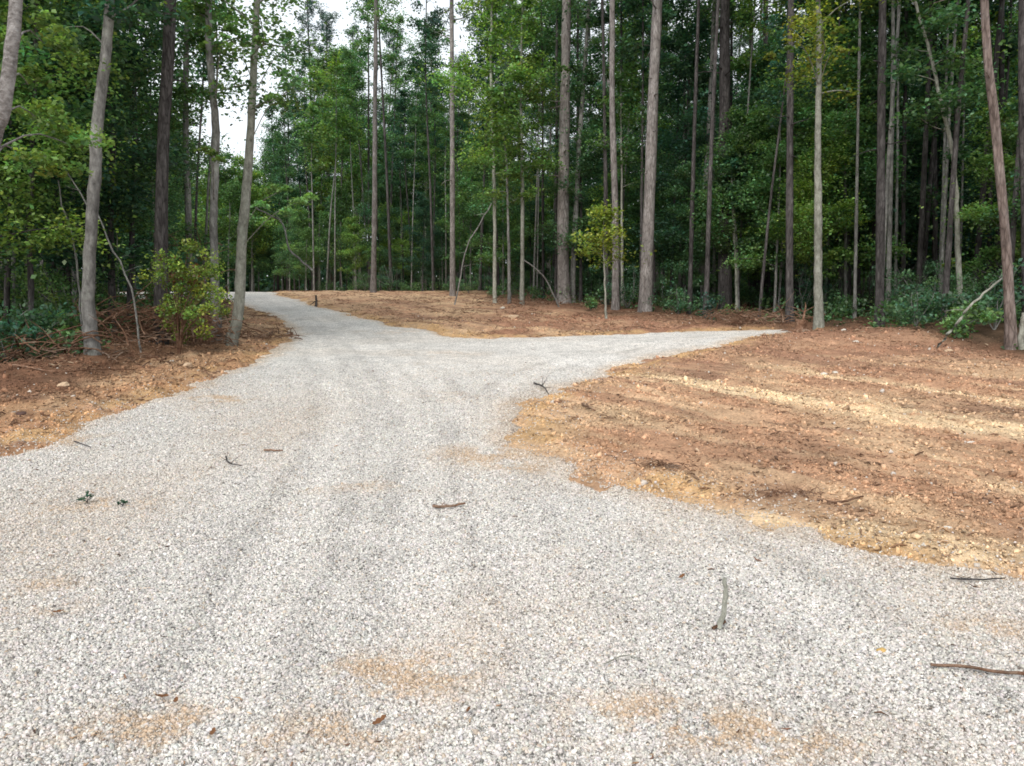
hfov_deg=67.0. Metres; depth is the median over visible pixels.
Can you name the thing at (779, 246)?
hardwood tree
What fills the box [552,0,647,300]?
slender tree
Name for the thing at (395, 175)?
sapling
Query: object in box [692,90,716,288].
sapling
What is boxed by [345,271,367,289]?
shrub
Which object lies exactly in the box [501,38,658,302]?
hardwood tree
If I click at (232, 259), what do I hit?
hardwood tree
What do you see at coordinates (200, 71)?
sapling
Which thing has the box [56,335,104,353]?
shrub
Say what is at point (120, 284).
shrub
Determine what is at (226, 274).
hardwood tree
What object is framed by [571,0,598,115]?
pine tree
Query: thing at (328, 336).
gravel road
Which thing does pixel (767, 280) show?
pine tree
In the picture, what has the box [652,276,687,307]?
shrub
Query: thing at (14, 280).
sapling
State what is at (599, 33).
pine tree
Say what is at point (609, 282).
shrub
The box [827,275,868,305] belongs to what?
shrub
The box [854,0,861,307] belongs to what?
pine tree
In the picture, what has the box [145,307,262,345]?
brush pile
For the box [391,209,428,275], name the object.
hardwood tree
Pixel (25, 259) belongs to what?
sapling
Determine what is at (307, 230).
hardwood tree
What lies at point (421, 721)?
gravel litter
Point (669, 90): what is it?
slender tree
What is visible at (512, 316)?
rock
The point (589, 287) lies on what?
shrub
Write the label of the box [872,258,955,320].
shrub
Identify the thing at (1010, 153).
hardwood tree
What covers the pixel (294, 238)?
hardwood tree
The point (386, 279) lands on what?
shrub
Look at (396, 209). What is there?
pine tree
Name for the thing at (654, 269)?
slender tree
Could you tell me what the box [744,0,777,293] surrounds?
pine tree
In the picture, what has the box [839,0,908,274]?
slender tree
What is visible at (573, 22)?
slender tree
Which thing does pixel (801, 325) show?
tree stump
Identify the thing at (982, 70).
pine tree
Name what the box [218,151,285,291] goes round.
hardwood tree
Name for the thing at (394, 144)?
slender tree
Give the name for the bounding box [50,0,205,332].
hardwood tree
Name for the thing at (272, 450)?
stick
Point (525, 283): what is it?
shrub
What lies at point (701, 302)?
shrub
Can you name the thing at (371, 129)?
hardwood tree
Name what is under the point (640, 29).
slender tree
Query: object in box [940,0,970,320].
slender tree
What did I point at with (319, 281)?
hardwood tree
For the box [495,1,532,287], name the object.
pine tree
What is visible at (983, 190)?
slender tree
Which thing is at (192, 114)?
sapling
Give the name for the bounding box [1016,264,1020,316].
slender tree
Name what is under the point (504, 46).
pine tree
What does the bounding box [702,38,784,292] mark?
hardwood tree
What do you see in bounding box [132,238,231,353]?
bush
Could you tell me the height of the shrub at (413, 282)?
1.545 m
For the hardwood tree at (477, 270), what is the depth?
49.39 m
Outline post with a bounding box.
[1017,312,1023,349]
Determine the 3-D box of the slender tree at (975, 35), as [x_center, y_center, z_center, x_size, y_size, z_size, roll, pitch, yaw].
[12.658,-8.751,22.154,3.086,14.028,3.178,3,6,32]
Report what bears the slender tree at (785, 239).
on the ground
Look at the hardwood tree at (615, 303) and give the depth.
24.92 m
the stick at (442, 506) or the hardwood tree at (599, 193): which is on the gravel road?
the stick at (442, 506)
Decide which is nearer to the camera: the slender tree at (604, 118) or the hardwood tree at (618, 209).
the slender tree at (604, 118)
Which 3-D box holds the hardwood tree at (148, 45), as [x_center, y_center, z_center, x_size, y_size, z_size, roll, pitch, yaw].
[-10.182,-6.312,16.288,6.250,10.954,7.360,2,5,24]
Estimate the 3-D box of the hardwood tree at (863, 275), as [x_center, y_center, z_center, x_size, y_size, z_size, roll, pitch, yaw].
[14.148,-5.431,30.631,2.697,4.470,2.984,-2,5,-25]
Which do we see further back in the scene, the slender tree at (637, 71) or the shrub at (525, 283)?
the shrub at (525, 283)
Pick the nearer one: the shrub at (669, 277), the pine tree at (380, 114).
the shrub at (669, 277)
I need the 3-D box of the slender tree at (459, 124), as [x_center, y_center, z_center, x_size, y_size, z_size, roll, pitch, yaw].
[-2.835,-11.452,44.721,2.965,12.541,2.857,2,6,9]
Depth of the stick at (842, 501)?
5.09 m
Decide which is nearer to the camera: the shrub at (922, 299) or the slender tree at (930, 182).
the shrub at (922, 299)
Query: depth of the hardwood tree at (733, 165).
23.96 m
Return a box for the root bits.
[99,289,992,342]
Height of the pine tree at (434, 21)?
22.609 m
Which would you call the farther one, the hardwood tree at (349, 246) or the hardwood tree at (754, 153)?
the hardwood tree at (349, 246)
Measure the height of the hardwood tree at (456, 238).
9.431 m
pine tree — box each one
[152,0,186,344]
[286,83,309,290]
[290,0,324,289]
[290,3,344,290]
[344,20,378,289]
[370,24,412,162]
[371,101,387,130]
[383,125,409,290]
[424,0,484,295]
[427,71,447,290]
[443,49,474,279]
[462,14,526,277]
[471,0,533,267]
[493,16,536,153]
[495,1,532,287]
[498,0,535,288]
[517,82,546,282]
[524,0,575,288]
[524,93,558,274]
[536,110,553,196]
[540,55,584,160]
[541,0,588,145]
[549,0,579,303]
[570,0,626,280]
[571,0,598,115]
[579,0,639,163]
[615,21,648,288]
[627,5,687,289]
[637,0,661,312]
[640,29,676,283]
[663,0,735,278]
[699,0,732,309]
[733,0,758,108]
[735,1,769,54]
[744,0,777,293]
[763,0,809,297]
[772,0,814,322]
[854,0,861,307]
[854,0,909,326]
[935,0,1017,349]
[973,0,1017,276]
[1018,0,1023,312]
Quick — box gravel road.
[0,292,1023,765]
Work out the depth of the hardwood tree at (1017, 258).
25.46 m
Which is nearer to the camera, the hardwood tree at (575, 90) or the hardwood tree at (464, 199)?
the hardwood tree at (575, 90)
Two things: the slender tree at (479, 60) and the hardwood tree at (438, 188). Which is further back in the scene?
the hardwood tree at (438, 188)
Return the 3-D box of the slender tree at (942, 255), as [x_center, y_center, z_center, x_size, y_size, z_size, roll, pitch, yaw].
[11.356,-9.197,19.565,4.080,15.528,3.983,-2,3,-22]
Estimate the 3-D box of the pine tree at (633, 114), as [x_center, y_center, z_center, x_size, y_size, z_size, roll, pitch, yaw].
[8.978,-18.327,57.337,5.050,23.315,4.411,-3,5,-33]
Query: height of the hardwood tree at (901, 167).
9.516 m
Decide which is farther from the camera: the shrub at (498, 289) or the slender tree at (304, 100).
the slender tree at (304, 100)
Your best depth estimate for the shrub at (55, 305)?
15.16 m
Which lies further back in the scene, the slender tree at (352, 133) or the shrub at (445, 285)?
the slender tree at (352, 133)
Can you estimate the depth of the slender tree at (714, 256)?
30.47 m
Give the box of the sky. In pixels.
[27,0,1014,291]
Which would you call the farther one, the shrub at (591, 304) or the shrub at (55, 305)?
the shrub at (591, 304)
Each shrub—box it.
[0,227,107,314]
[0,267,40,293]
[0,285,22,303]
[0,304,59,361]
[1,267,95,328]
[2,256,124,330]
[5,300,79,347]
[41,310,73,342]
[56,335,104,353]
[71,253,136,303]
[78,263,127,319]
[123,238,258,312]
[138,267,174,300]
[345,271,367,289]
[351,272,369,290]
[354,271,381,290]
[370,264,403,290]
[397,280,415,290]
[405,273,425,289]
[417,269,444,289]
[442,279,466,290]
[442,282,459,290]
[447,276,465,289]
[456,273,480,292]
[478,264,507,286]
[485,280,506,296]
[499,265,532,289]
[501,279,519,296]
[507,266,540,290]
[528,285,545,299]
[539,271,551,287]
[545,268,554,289]
[569,265,611,298]
[582,294,598,309]
[589,264,640,308]
[589,268,629,297]
[596,267,635,285]
[597,274,637,295]
[630,261,677,297]
[643,278,702,313]
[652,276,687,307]
[657,265,677,288]
[662,271,677,287]
[682,290,718,309]
[686,283,713,297]
[693,283,712,302]
[698,262,756,301]
[699,292,724,319]
[716,264,744,289]
[716,292,742,305]
[733,261,783,283]
[740,282,784,306]
[751,268,809,296]
[777,258,850,311]
[778,260,837,285]
[826,294,864,315]
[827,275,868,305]
[830,261,852,288]
[830,267,867,294]
[862,261,936,305]
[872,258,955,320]
[872,280,923,299]
[884,278,941,322]
[892,278,945,327]
[902,269,977,320]
[907,259,985,304]
[930,258,1023,329]
[935,300,1003,337]
[943,272,1020,320]
[950,264,1018,307]
[950,273,1018,320]
[950,277,1015,320]
[964,284,1019,320]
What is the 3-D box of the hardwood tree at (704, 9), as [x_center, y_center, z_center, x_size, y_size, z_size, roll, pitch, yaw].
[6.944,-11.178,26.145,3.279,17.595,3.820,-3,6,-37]
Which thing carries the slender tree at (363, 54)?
on the ground
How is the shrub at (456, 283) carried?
on the ground
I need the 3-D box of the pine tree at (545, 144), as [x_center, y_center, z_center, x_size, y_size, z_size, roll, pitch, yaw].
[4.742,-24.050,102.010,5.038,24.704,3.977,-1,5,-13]
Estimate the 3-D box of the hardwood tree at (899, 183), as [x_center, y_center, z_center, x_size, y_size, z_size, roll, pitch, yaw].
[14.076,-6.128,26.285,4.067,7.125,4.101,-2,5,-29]
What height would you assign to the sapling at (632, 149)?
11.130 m
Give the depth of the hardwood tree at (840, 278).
23.35 m
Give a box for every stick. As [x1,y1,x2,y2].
[12,360,134,371]
[218,447,241,465]
[264,449,282,450]
[432,502,464,507]
[533,379,551,393]
[581,401,595,410]
[603,655,642,664]
[716,577,728,628]
[817,495,863,503]
[930,663,1023,674]
[946,573,1005,579]
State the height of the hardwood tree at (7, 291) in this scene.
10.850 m
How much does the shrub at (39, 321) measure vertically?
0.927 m
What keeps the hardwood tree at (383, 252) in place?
on the ground
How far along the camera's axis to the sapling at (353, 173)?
58.13 m
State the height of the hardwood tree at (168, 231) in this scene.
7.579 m
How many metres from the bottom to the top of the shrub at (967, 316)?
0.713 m
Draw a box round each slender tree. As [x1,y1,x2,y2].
[264,102,300,290]
[271,28,303,290]
[287,55,331,290]
[315,44,360,290]
[319,45,379,284]
[325,43,365,290]
[330,0,401,290]
[336,0,406,289]
[343,56,372,275]
[371,8,419,290]
[378,53,442,290]
[383,96,431,289]
[392,0,446,290]
[403,68,449,275]
[422,64,466,290]
[439,77,475,290]
[443,0,511,287]
[444,82,474,290]
[455,0,521,290]
[467,0,532,285]
[485,0,573,298]
[507,94,535,250]
[511,0,572,296]
[513,0,558,288]
[529,0,604,300]
[538,14,593,137]
[543,0,594,290]
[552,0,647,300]
[558,0,608,297]
[579,0,677,282]
[583,0,646,287]
[587,0,694,73]
[601,0,609,304]
[601,2,674,286]
[605,4,671,146]
[621,0,693,302]
[629,2,676,99]
[645,0,743,298]
[651,0,719,297]
[658,0,718,286]
[667,0,755,299]
[686,0,699,313]
[692,0,752,209]
[701,3,771,85]
[702,0,719,314]
[730,0,809,288]
[745,1,798,302]
[769,3,787,307]
[794,0,900,309]
[794,1,868,298]
[814,5,877,302]
[820,0,905,299]
[829,0,918,87]
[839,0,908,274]
[852,1,860,317]
[857,0,979,298]
[885,0,894,316]
[887,0,998,177]
[896,0,1015,261]
[915,0,933,310]
[922,5,945,285]
[937,0,958,318]
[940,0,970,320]
[963,0,996,294]
[970,0,1017,164]
[970,0,1017,304]
[971,0,1004,296]
[995,1,1004,299]
[1003,129,1019,321]
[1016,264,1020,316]
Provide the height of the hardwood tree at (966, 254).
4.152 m
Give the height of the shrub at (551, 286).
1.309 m
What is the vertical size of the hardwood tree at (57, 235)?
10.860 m
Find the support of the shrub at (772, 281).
on the ground
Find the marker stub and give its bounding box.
[312,295,317,306]
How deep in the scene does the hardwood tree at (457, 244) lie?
51.73 m
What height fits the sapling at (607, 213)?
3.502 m
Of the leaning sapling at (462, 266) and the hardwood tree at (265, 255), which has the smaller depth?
the leaning sapling at (462, 266)
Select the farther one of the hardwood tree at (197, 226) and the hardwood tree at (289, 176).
the hardwood tree at (289, 176)
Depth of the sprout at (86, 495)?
5.20 m
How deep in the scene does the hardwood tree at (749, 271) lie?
27.23 m
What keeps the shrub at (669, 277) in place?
on the ground
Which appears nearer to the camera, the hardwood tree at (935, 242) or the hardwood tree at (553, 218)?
the hardwood tree at (935, 242)
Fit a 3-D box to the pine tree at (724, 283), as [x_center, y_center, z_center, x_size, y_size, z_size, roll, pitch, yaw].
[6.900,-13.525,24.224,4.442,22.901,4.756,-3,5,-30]
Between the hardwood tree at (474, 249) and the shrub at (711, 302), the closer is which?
the shrub at (711, 302)
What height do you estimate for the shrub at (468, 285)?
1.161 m
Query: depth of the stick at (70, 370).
10.37 m
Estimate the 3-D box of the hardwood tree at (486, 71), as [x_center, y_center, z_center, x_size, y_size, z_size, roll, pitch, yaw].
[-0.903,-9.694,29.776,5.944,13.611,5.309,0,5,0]
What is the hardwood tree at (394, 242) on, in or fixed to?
on the ground
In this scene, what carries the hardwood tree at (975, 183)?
on the ground
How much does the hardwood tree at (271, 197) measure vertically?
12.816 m
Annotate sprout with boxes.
[76,490,93,502]
[117,499,127,505]
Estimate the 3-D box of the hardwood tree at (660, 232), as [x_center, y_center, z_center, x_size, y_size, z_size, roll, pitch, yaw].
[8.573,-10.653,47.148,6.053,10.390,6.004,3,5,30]
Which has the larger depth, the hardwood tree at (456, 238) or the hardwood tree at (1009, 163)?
the hardwood tree at (456, 238)
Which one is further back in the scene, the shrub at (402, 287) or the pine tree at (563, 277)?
the shrub at (402, 287)
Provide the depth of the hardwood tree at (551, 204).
42.77 m
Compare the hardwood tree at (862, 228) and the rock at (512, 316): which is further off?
the hardwood tree at (862, 228)
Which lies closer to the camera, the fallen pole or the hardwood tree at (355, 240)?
the fallen pole
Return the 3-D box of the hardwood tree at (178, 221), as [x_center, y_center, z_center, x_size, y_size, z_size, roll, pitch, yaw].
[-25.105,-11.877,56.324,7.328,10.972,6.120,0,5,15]
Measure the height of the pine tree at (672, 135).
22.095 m
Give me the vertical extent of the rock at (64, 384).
0.086 m
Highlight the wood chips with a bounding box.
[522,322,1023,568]
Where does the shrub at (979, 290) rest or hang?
on the ground
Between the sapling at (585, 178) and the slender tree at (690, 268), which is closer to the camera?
the slender tree at (690, 268)
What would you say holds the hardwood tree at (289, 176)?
on the ground
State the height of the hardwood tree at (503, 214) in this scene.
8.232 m
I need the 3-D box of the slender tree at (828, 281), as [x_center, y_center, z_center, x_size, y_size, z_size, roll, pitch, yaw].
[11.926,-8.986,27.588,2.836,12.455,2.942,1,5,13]
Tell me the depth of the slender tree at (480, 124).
39.65 m
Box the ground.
[0,289,1023,580]
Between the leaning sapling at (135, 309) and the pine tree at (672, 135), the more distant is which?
the pine tree at (672, 135)
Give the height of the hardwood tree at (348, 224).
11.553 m
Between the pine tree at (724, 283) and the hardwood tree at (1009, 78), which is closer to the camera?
the pine tree at (724, 283)
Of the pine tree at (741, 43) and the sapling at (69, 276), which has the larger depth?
the pine tree at (741, 43)
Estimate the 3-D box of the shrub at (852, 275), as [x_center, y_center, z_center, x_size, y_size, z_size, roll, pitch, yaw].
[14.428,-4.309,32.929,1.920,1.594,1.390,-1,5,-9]
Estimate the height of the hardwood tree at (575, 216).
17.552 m
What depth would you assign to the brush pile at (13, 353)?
11.68 m
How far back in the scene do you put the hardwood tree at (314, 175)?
62.02 m
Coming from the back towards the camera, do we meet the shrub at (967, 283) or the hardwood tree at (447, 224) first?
the hardwood tree at (447, 224)
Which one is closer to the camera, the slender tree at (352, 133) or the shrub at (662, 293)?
the shrub at (662, 293)
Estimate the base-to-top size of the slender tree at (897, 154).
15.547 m
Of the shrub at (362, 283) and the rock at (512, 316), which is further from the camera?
the shrub at (362, 283)
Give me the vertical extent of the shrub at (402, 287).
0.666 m
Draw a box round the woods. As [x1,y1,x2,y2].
[2,171,980,291]
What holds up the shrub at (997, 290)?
on the ground
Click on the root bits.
(542, 312)
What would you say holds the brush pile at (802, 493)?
on the ground
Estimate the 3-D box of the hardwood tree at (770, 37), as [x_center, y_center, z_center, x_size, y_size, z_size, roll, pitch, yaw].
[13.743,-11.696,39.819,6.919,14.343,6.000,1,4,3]
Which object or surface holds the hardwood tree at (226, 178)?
on the ground
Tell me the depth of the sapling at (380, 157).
59.07 m
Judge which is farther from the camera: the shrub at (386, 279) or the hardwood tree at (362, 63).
the hardwood tree at (362, 63)
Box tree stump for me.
[780,302,812,331]
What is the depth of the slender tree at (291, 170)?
53.36 m
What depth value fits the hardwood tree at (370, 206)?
76.02 m
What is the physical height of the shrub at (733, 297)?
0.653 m
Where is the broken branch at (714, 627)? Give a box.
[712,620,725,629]
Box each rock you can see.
[15,411,25,414]
[57,382,69,386]
[183,362,192,367]
[508,315,519,318]
[876,647,885,652]
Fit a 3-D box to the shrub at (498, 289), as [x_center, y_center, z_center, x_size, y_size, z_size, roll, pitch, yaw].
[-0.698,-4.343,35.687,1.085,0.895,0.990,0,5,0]
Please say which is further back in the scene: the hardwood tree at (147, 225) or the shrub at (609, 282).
the shrub at (609, 282)
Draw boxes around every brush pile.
[0,311,176,366]
[50,272,244,349]
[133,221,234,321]
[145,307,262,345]
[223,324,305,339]
[471,293,583,304]
[628,455,698,470]
[688,291,825,324]
[744,477,836,497]
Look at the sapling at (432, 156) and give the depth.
55.85 m
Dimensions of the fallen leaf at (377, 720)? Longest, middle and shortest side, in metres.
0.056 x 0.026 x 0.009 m
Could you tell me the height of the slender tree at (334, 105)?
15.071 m
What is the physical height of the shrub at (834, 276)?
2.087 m
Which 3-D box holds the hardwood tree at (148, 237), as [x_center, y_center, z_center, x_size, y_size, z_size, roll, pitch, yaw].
[-14.657,-7.881,28.247,5.805,10.237,5.757,0,5,1]
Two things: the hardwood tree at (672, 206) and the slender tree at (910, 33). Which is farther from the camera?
the hardwood tree at (672, 206)
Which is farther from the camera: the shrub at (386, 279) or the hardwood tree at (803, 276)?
the shrub at (386, 279)
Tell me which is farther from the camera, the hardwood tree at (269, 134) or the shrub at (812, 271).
the hardwood tree at (269, 134)
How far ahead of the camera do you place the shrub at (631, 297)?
26.48 m
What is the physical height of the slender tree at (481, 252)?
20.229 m
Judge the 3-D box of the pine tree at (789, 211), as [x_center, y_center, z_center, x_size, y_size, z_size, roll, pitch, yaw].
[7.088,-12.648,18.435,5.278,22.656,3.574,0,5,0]
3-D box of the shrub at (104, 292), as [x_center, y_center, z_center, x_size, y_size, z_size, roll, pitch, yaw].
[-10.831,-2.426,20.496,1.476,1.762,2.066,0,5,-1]
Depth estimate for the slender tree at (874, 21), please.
23.47 m
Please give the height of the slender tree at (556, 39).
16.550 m
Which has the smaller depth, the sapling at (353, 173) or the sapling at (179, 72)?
the sapling at (179, 72)
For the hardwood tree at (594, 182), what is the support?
on the ground
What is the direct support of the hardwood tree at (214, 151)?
on the ground
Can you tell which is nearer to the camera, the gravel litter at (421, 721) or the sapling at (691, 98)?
the gravel litter at (421, 721)
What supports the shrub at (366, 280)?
on the ground
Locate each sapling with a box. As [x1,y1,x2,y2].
[11,68,56,321]
[23,0,29,324]
[58,180,82,330]
[64,27,128,312]
[65,169,142,351]
[103,100,156,300]
[118,0,215,237]
[151,69,229,179]
[154,0,290,311]
[173,0,258,302]
[252,92,294,285]
[270,94,316,290]
[287,63,345,290]
[303,137,346,288]
[305,47,377,289]
[323,141,366,279]
[326,114,370,289]
[343,133,384,285]
[360,149,405,289]
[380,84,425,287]
[383,168,427,290]
[401,135,443,289]
[403,119,449,196]
[416,145,455,250]
[419,111,448,290]
[454,203,491,304]
[524,260,559,306]
[567,199,656,318]
[571,161,599,207]
[609,78,660,252]
[616,123,671,199]
[682,59,703,133]
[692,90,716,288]
[744,0,836,317]
[886,34,923,179]
[923,29,983,257]
[948,18,985,296]
[958,88,985,279]
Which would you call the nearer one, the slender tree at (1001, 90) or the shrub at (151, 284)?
the slender tree at (1001, 90)
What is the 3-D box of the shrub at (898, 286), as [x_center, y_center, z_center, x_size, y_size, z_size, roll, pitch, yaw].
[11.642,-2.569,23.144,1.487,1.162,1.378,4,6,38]
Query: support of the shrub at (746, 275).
on the ground
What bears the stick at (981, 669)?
on the gravel road
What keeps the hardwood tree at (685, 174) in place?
on the ground
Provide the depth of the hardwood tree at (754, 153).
30.66 m
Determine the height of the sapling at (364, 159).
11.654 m
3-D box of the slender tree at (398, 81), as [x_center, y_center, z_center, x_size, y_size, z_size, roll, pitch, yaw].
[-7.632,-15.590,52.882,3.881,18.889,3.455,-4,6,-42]
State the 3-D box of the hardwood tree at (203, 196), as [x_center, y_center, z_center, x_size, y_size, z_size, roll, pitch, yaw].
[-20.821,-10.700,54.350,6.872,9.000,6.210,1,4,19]
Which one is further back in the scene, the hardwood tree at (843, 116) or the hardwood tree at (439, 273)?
the hardwood tree at (439, 273)
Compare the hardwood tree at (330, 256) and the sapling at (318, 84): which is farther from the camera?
the hardwood tree at (330, 256)
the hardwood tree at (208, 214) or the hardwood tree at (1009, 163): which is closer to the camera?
the hardwood tree at (1009, 163)
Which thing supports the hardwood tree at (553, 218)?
on the ground
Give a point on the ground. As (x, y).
(748, 411)
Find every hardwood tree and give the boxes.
[0,0,114,177]
[0,0,154,278]
[0,0,155,332]
[0,0,167,278]
[0,0,188,341]
[0,0,203,302]
[0,0,209,283]
[0,0,275,315]
[0,162,138,299]
[0,199,47,261]
[1,9,224,311]
[1,123,150,294]
[21,0,195,355]
[38,2,159,314]
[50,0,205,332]
[75,128,205,285]
[88,32,193,299]
[114,86,227,299]
[126,189,183,263]
[128,171,207,291]
[162,0,217,305]
[168,178,236,268]
[170,185,225,275]
[171,166,278,265]
[172,128,205,284]
[173,0,348,346]
[176,0,284,341]
[182,146,270,291]
[200,220,248,291]
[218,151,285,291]
[218,197,257,291]
[219,165,284,291]
[222,204,274,291]
[234,177,267,291]
[246,191,272,291]
[248,136,316,290]
[254,121,324,290]
[256,172,295,291]
[258,192,316,290]
[259,166,314,290]
[260,142,308,192]
[261,193,318,289]
[273,216,326,290]
[278,140,353,267]
[280,207,325,290]
[285,48,380,289]
[292,231,316,290]
[293,127,343,290]
[295,184,361,287]
[300,41,418,290]
[309,196,354,288]
[317,168,366,290]
[320,169,370,284]
[331,214,380,289]
[338,162,410,289]
[347,11,478,290]
[349,0,411,292]
[350,144,387,285]
[354,98,421,276]
[354,115,405,200]
[361,202,410,289]
[362,224,407,283]
[382,175,421,290]
[383,114,455,262]
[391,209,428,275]
[400,190,447,290]
[407,171,465,287]
[411,0,560,302]
[416,48,501,290]
[416,213,448,277]
[430,135,512,289]
[433,163,462,270]
[437,169,492,274]
[443,112,539,290]
[444,188,492,289]
[445,132,534,293]
[452,0,573,304]
[457,201,501,286]
[463,78,550,303]
[486,222,519,279]
[490,151,572,289]
[498,158,551,289]
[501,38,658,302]
[505,184,552,283]
[516,202,552,288]
[518,164,572,285]
[536,135,602,267]
[540,0,615,302]
[546,174,598,270]
[552,194,611,298]
[553,79,643,267]
[570,170,636,282]
[581,59,669,304]
[582,183,638,294]
[598,145,638,265]
[599,13,766,297]
[607,69,704,266]
[608,158,687,278]
[609,0,619,309]
[624,197,668,271]
[627,119,674,288]
[628,118,712,268]
[640,49,733,273]
[654,159,730,286]
[655,110,716,261]
[655,189,711,290]
[669,0,770,299]
[687,101,785,309]
[695,72,785,288]
[695,143,778,308]
[696,88,733,289]
[696,173,743,265]
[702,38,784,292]
[710,100,807,286]
[716,62,849,311]
[724,91,847,308]
[730,170,795,284]
[732,0,864,292]
[732,24,794,107]
[745,127,870,278]
[746,62,852,262]
[748,15,931,303]
[759,0,913,329]
[767,214,813,282]
[772,0,1004,309]
[782,0,908,304]
[799,49,908,275]
[802,74,886,307]
[806,79,938,299]
[834,92,920,249]
[835,229,870,295]
[837,0,1017,306]
[838,0,995,303]
[850,74,1019,278]
[851,0,1017,292]
[867,0,1017,289]
[869,101,972,293]
[891,147,954,277]
[892,111,940,285]
[915,97,1020,317]
[928,192,993,284]
[931,83,1011,289]
[940,58,1020,262]
[944,3,1022,236]
[946,131,1020,276]
[963,179,1020,280]
[967,0,1017,285]
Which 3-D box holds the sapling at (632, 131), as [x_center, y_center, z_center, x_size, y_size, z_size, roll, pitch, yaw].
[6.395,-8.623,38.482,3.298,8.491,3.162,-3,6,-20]
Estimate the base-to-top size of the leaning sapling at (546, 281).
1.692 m
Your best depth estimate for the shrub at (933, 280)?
19.01 m
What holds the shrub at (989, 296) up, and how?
on the ground
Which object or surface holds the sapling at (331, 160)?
on the ground
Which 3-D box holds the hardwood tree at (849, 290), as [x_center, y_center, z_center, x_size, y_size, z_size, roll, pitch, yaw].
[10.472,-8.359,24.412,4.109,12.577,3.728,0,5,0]
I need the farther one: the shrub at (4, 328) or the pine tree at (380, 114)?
the pine tree at (380, 114)
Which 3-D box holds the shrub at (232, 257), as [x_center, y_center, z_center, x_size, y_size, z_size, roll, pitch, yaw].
[-9.149,-2.991,22.541,3.214,2.460,2.977,2,5,18]
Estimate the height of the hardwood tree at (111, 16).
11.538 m
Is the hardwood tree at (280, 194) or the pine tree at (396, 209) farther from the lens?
the pine tree at (396, 209)
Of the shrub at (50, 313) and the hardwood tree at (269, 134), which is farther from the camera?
the hardwood tree at (269, 134)
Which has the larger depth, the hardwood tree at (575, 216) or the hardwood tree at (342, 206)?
the hardwood tree at (342, 206)
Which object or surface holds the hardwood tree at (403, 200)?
on the ground
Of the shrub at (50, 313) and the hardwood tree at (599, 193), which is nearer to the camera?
the shrub at (50, 313)
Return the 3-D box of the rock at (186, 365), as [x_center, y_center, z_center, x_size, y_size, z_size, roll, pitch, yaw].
[-4.835,-0.266,11.537,0.132,0.083,0.185,-2,5,-18]
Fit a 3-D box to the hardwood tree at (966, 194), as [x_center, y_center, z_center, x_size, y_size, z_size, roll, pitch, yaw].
[13.905,-6.087,24.840,5.790,7.744,4.836,0,4,-3]
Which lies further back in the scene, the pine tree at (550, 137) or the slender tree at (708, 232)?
the pine tree at (550, 137)
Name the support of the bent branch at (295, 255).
attached to the hardwood tree at (244, 218)
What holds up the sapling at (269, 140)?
on the ground
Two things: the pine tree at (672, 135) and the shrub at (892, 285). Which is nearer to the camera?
the shrub at (892, 285)
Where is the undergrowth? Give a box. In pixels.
[0,277,1020,356]
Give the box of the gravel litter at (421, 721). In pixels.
[1,341,1018,765]
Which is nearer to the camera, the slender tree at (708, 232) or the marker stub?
the slender tree at (708, 232)
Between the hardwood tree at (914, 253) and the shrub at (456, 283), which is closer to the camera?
the hardwood tree at (914, 253)
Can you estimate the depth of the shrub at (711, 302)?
21.30 m
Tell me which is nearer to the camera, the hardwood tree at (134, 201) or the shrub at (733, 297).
the hardwood tree at (134, 201)
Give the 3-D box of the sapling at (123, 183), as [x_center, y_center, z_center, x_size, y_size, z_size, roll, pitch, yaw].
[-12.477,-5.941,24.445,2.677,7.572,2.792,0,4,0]
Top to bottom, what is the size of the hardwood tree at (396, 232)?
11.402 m
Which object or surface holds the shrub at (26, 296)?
on the ground
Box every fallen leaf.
[155,694,168,696]
[372,715,385,724]
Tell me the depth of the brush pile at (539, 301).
28.49 m
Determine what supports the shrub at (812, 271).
on the ground
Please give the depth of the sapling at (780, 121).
20.52 m
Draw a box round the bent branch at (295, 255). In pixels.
[250,204,312,270]
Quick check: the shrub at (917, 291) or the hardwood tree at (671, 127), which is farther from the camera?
the hardwood tree at (671, 127)
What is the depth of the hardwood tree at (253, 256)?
65.75 m
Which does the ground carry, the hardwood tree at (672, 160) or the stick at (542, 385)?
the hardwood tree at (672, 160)
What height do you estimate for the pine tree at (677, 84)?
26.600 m
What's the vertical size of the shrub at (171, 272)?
2.626 m
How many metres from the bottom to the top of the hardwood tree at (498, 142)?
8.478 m
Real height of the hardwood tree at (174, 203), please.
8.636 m
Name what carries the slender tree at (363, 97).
on the ground
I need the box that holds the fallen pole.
[937,274,1002,347]
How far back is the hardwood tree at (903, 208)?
22.52 m
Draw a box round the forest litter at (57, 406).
[0,325,288,450]
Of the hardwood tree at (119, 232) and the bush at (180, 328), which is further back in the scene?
the hardwood tree at (119, 232)
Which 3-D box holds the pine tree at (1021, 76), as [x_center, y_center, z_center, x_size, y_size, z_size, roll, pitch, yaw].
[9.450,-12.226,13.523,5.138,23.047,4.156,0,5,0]
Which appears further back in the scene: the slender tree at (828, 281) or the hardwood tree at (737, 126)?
the hardwood tree at (737, 126)
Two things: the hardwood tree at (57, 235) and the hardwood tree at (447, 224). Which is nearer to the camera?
the hardwood tree at (57, 235)
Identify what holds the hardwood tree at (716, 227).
on the ground
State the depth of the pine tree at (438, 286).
72.47 m
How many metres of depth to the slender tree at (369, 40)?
44.63 m

